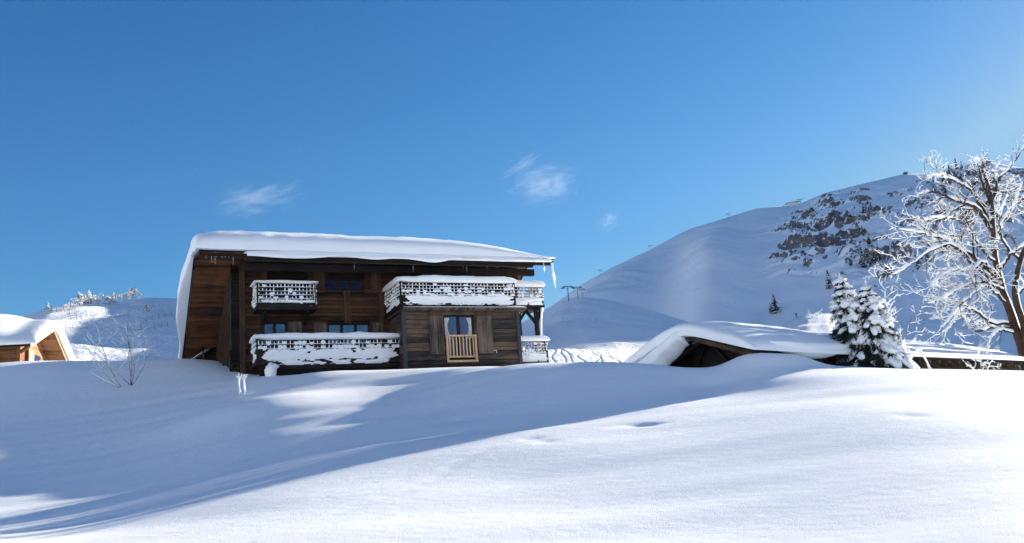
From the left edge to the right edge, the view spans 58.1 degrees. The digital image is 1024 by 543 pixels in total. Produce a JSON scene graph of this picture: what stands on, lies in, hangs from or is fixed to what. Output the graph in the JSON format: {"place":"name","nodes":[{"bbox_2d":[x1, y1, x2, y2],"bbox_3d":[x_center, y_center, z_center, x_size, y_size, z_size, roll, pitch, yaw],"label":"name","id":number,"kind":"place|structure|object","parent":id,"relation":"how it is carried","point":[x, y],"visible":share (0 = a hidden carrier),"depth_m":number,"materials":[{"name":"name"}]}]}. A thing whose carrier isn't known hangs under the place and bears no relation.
{"place":"outdoors","nodes":[
{"label":"outdoors","id":0,"kind":"place"},
{"bbox_2d":[20,297,524,360],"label":"hill","id":1,"kind":"structure","parent":0,"point":[166,343],"depth_m":190.21,"materials":[{"name":"white snow"}]},
{"bbox_2d":[62,303,78,309],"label":"bush","id":2,"kind":"object","parent":1,"relation":"on","point":[70,306],"visible":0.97,"depth_m":201.91,"materials":[{"name":"white plant"}]},
{"bbox_2d":[65,322,89,329],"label":"snow fence","id":3,"kind":"object","parent":1,"relation":"on","point":[73,327],"visible":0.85,"depth_m":183.34,"materials":[{"name":"metal"}]},
{"bbox_2d":[69,295,86,305],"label":"bush","id":4,"kind":"object","parent":1,"relation":"on","point":[76,300],"visible":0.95,"depth_m":216.45,"materials":[{"name":"white plant"}]},
{"bbox_2d":[77,292,97,304],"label":"bush","id":5,"kind":"object","parent":1,"relation":"on","point":[95,298],"visible":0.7,"depth_m":231.90,"materials":[{"name":"white plant"}]},
{"bbox_2d":[70,308,106,318],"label":"snow fence","id":6,"kind":"object","parent":1,"relation":"on","point":[76,315],"visible":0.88,"depth_m":196.28,"materials":[{"name":"wood"}]},
{"bbox_2d":[86,289,93,303],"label":"fir tree","id":7,"kind":"object","parent":1,"relation":"on","point":[89,299],"visible":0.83,"depth_m":234.46,"materials":[{"name":"white plant"}]},
{"bbox_2d":[90,293,103,302],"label":"bush","id":8,"kind":"object","parent":1,"relation":"on","point":[100,298],"visible":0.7,"depth_m":236.08,"materials":[{"name":"white plant"}]},
{"bbox_2d":[101,295,115,304],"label":"bush","id":9,"kind":"object","parent":1,"relation":"on","point":[108,298],"visible":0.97,"depth_m":238.02,"materials":[{"name":"white plant"}]},
{"bbox_2d":[102,310,129,321],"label":"snow fence","id":10,"kind":"object","parent":1,"relation":"on","point":[116,314],"visible":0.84,"depth_m":199.24,"materials":[{"name":"wood"}]},
{"bbox_2d":[109,293,123,299],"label":"bush","id":11,"kind":"object","parent":1,"relation":"on","point":[116,296],"visible":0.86,"depth_m":246.83,"materials":[{"name":"white plant"}]},
{"bbox_2d":[120,291,131,299],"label":"bush","id":12,"kind":"object","parent":1,"relation":"on","point":[127,295],"visible":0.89,"depth_m":253.35,"materials":[{"name":"white plant"}]},
{"bbox_2d":[128,287,141,298],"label":"bush","id":13,"kind":"object","parent":1,"relation":"on","point":[134,293],"visible":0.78,"depth_m":260.70,"materials":[{"name":"white plant"}]},
{"bbox_2d":[120,321,167,333],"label":"snow fence","id":14,"kind":"object","parent":1,"relation":"on","point":[145,326],"visible":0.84,"depth_m":190.83,"materials":[{"name":"wood"}]},
{"bbox_2d":[141,304,152,311],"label":"bush","id":15,"kind":"object","parent":1,"relation":"on","point":[149,307],"visible":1,"depth_m":213.78,"materials":[{"name":"white plant"}]},
{"bbox_2d":[139,311,171,322],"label":"snow fence","id":16,"kind":"object","parent":1,"relation":"on","point":[155,316],"visible":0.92,"depth_m":204.76,"materials":[{"name":"wood"}]},
{"bbox_2d":[0,353,1023,542],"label":"snow ground","id":17,"kind":"structure","parent":0,"point":[768,448],"depth_m":17.93,"materials":[{"name":"white snow"}]},
{"bbox_2d":[0,314,75,362],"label":"cabin","id":18,"kind":"object","parent":17,"relation":"on","point":[24,339],"visible":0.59,"depth_m":47.57,"materials":[{"name":"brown wood"}]},
{"bbox_2d":[34,354,40,360],"bbox_3d":[-25.268,5.310,49.009,0.020,1.700,1.000,-2,-13,-10],"label":"window","id":19,"kind":"structure","parent":18,"relation":"in","point":[36,358],"depth_m":49.14,"materials":[{"name":"blue glass"}]},
{"bbox_2d":[75,331,129,387],"bbox_3d":[-16.417,3.443,36.712,2.092,2.464,1.337,-4,-12,0],"label":"sapling","id":20,"kind":"object","parent":17,"relation":"on","point":[104,372],"visible":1,"depth_m":36.66,"materials":[{"name":"white"}]},
{"bbox_2d":[86,316,159,385],"bbox_3d":[-15.910,3.156,37.595,3.173,3.088,1.988,-4,-12,0],"label":"sapling","id":21,"kind":"object","parent":17,"relation":"on","point":[131,381],"visible":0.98,"depth_m":37.55,"materials":[{"name":"white"}]},
{"bbox_2d":[192,346,215,358],"bbox_3d":[-16.271,4.619,46.219,2.674,1.601,0.525,-3,-13,-5],"label":"leaning plank","id":22,"kind":"object","parent":17,"relation":"on","point":[205,351],"visible":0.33,"depth_m":46.23,"materials":[{"name":"grey wood"}]},
{"bbox_2d":[236,373,246,394],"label":"frosted stems","id":23,"kind":"object","parent":17,"relation":"on","point":[243,377],"visible":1,"depth_m":34.68,"materials":[{"name":"white"}]},
{"bbox_2d":[176,231,555,375],"bbox_3d":[-7.466,3.046,46.759,17.901,8.451,12.110,1,-14,-23],"label":"chalet","id":24,"kind":"object","parent":17,"relation":"on","point":[269,303],"visible":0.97,"depth_m":42.75,"materials":[{"name":"brown wood"}]},
{"bbox_2d":[262,322,286,350],"bbox_3d":[-10.839,3.315,42.090,1.110,2.000,0.100,1,-14,-23],"label":"window","id":25,"kind":"structure","parent":24,"relation":"in","point":[270,327],"depth_m":42.21,"materials":[{"name":"blue glass"}]},
{"bbox_2d":[267,279,307,305],"bbox_3d":[-10.454,1.101,42.958,1.880,1.530,0.100,1,-14,-23],"label":"window","id":26,"kind":"structure","parent":24,"relation":"in","point":[304,285],"depth_m":43.00,"materials":[{"name":"black glass"}]},
{"bbox_2d":[325,279,363,290],"bbox_3d":[-8.043,0.681,44.122,1.910,0.560,0.100,1,-14,-23],"label":"window","id":27,"kind":"structure","parent":24,"relation":"in","point":[330,285],"depth_m":44.14,"materials":[{"name":"blue glass"}]},
{"bbox_2d":[328,323,369,346],"bbox_3d":[-7.713,3.021,43.534,2.010,1.140,0.100,1,-14,-23],"label":"window","id":28,"kind":"structure","parent":24,"relation":"in","point":[332,327],"depth_m":43.57,"materials":[{"name":"blue glass"}]},
{"bbox_2d":[424,274,454,294],"bbox_3d":[-3.596,1.052,45.839,1.600,2.130,0.100,1,-14,-23],"label":"window","id":29,"kind":"structure","parent":24,"relation":"in","point":[424,274],"depth_m":45.87,"materials":[{"name":"black glass"}]},
{"bbox_2d":[624,320,1023,370],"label":"barn","id":30,"kind":"structure","parent":17,"relation":"on","point":[703,344],"depth_m":31.14,"materials":[{"name":"grey wood"}]},
{"bbox_2d":[828,272,888,366],"bbox_3d":[11.979,2.177,31.697,2.815,4.498,2.636,-4,-12,0],"label":"spruce","id":31,"kind":"object","parent":17,"relation":"on","point":[844,305],"visible":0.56,"depth_m":31.57,"materials":[{"name":"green plant"}]},
{"bbox_2d":[850,280,910,368],"bbox_3d":[12.442,2.271,31.283,2.696,4.097,2.694,-4,-12,0],"label":"spruce","id":32,"kind":"object","parent":17,"relation":"on","point":[878,328],"visible":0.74,"depth_m":30.92,"materials":[{"name":"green plant"}]},
{"bbox_2d":[871,338,919,368],"bbox_3d":[12.945,3.314,30.739,2.213,2.377,2.310,-4,-12,0],"label":"spruce","id":33,"kind":"object","parent":17,"relation":"on","point":[903,353],"visible":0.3,"depth_m":30.45,"materials":[{"name":"white plant"}]},
{"bbox_2d":[879,276,924,347],"bbox_3d":[12.894,1.898,32.333,2.786,3.359,1.901,-11,-14,29],"label":"young tree","id":34,"kind":"object","parent":17,"relation":"on","point":[888,310],"visible":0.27,"depth_m":32.22,"materials":[{"name":"white plant"}]},
{"bbox_2d":[915,346,930,368],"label":"frosted stems","id":35,"kind":"object","parent":17,"relation":"on","point":[918,348],"visible":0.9,"depth_m":32.94,"materials":[{"name":"white"}]},
{"bbox_2d":[862,133,1023,370],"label":"bare tree","id":36,"kind":"object","parent":17,"relation":"on","point":[994,276],"visible":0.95,"depth_m":42.11,"materials":[{"name":"white plant"}]},
{"bbox_2d":[961,345,1001,369],"bbox_3d":[17.193,3.305,33.785,1.337,1.187,0.923,-10,-14,25],"label":"shrub","id":37,"kind":"object","parent":17,"relation":"on","point":[980,360],"visible":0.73,"depth_m":33.75,"materials":[{"name":"white plant"}]},
{"bbox_2d":[0,0,1023,321],"label":"sky","id":38,"kind":"structure","parent":0,"point":[588,135],"materials":[{"name":"blue"}]},
{"bbox_2d":[524,349,629,362],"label":"ski slope","id":39,"kind":"structure","parent":0,"point":[566,355],"depth_m":130.44,"materials":[{"name":"white snow"}]},
{"bbox_2d":[521,297,686,355],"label":"hill","id":40,"kind":"structure","parent":0,"point":[586,323],"depth_m":331.01,"materials":[{"name":"white snow"}]},
{"bbox_2d":[561,286,573,300],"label":"lift pylon","id":41,"kind":"object","parent":40,"relation":"on","point":[567,288],"visible":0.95,"depth_m":450.37,"materials":[{"name":"metal"}]},
{"bbox_2d":[550,162,1023,368],"bbox_3d":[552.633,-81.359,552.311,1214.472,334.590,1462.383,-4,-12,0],"label":"mountain","id":42,"kind":"structure","parent":0,"point":[741,267],"depth_m":714.58,"materials":[{"name":"white snow"}]},
{"bbox_2d":[770,293,781,313],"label":"fir tree","id":43,"kind":"object","parent":42,"relation":"on","point":[776,307],"visible":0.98,"depth_m":584.93,"materials":[{"name":"green plant"}]},
{"bbox_2d":[785,199,800,205],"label":"lift station","id":44,"kind":"object","parent":42,"relation":"on","point":[793,203],"visible":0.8,"depth_m":1074.71,"materials":[{"name":"metal"}]},
{"bbox_2d":[825,270,832,288],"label":"fir tree","id":45,"kind":"object","parent":42,"relation":"on","point":[828,284],"visible":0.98,"depth_m":606.81,"materials":[{"name":"green plant"}]},
{"bbox_2d":[860,254,866,267],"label":"fir tree","id":46,"kind":"object","parent":42,"relation":"on","point":[863,265],"visible":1,"depth_m":643.81,"materials":[{"name":"green plant"}]},
{"bbox_2d":[862,202,868,212],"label":"fir tree","id":47,"kind":"object","parent":42,"relation":"on","point":[865,210],"visible":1,"depth_m":811.69,"materials":[{"name":"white plant"}]},
{"bbox_2d":[866,232,873,246],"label":"fir tree","id":48,"kind":"object","parent":42,"relation":"on","point":[869,243],"visible":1,"depth_m":662.61,"materials":[{"name":"green plant"}]},
{"bbox_2d":[869,202,874,212],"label":"fir tree","id":49,"kind":"object","parent":42,"relation":"on","point":[871,208],"visible":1,"depth_m":814.54,"materials":[{"name":"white plant"}]},
{"bbox_2d":[871,251,878,262],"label":"fir tree","id":50,"kind":"object","parent":42,"relation":"on","point":[874,258],"visible":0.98,"depth_m":646.54,"materials":[{"name":"green plant"}]},
{"bbox_2d":[876,249,881,260],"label":"fir tree","id":51,"kind":"object","parent":42,"relation":"on","point":[879,258],"visible":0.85,"depth_m":642.31,"materials":[{"name":"green plant"}]},
{"bbox_2d":[924,249,931,261],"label":"fir tree","id":52,"kind":"object","parent":42,"relation":"on","point":[928,256],"visible":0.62,"depth_m":626.62,"materials":[{"name":"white plant"}]},
{"bbox_2d":[972,170,979,184],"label":"fir tree","id":53,"kind":"object","parent":42,"relation":"on","point":[975,183],"visible":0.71,"depth_m":880.49,"materials":[{"name":"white plant"}]},
{"bbox_2d":[780,313,836,332],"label":"snow knoll","id":54,"kind":"structure","parent":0,"point":[820,323],"depth_m":269.63,"materials":[{"name":"white snow"}]},
{"bbox_2d":[807,308,823,317],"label":"bush","id":55,"kind":"object","parent":54,"relation":"on","point":[815,315],"visible":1,"depth_m":282.86,"materials":[{"name":"white plant"}]}
]}

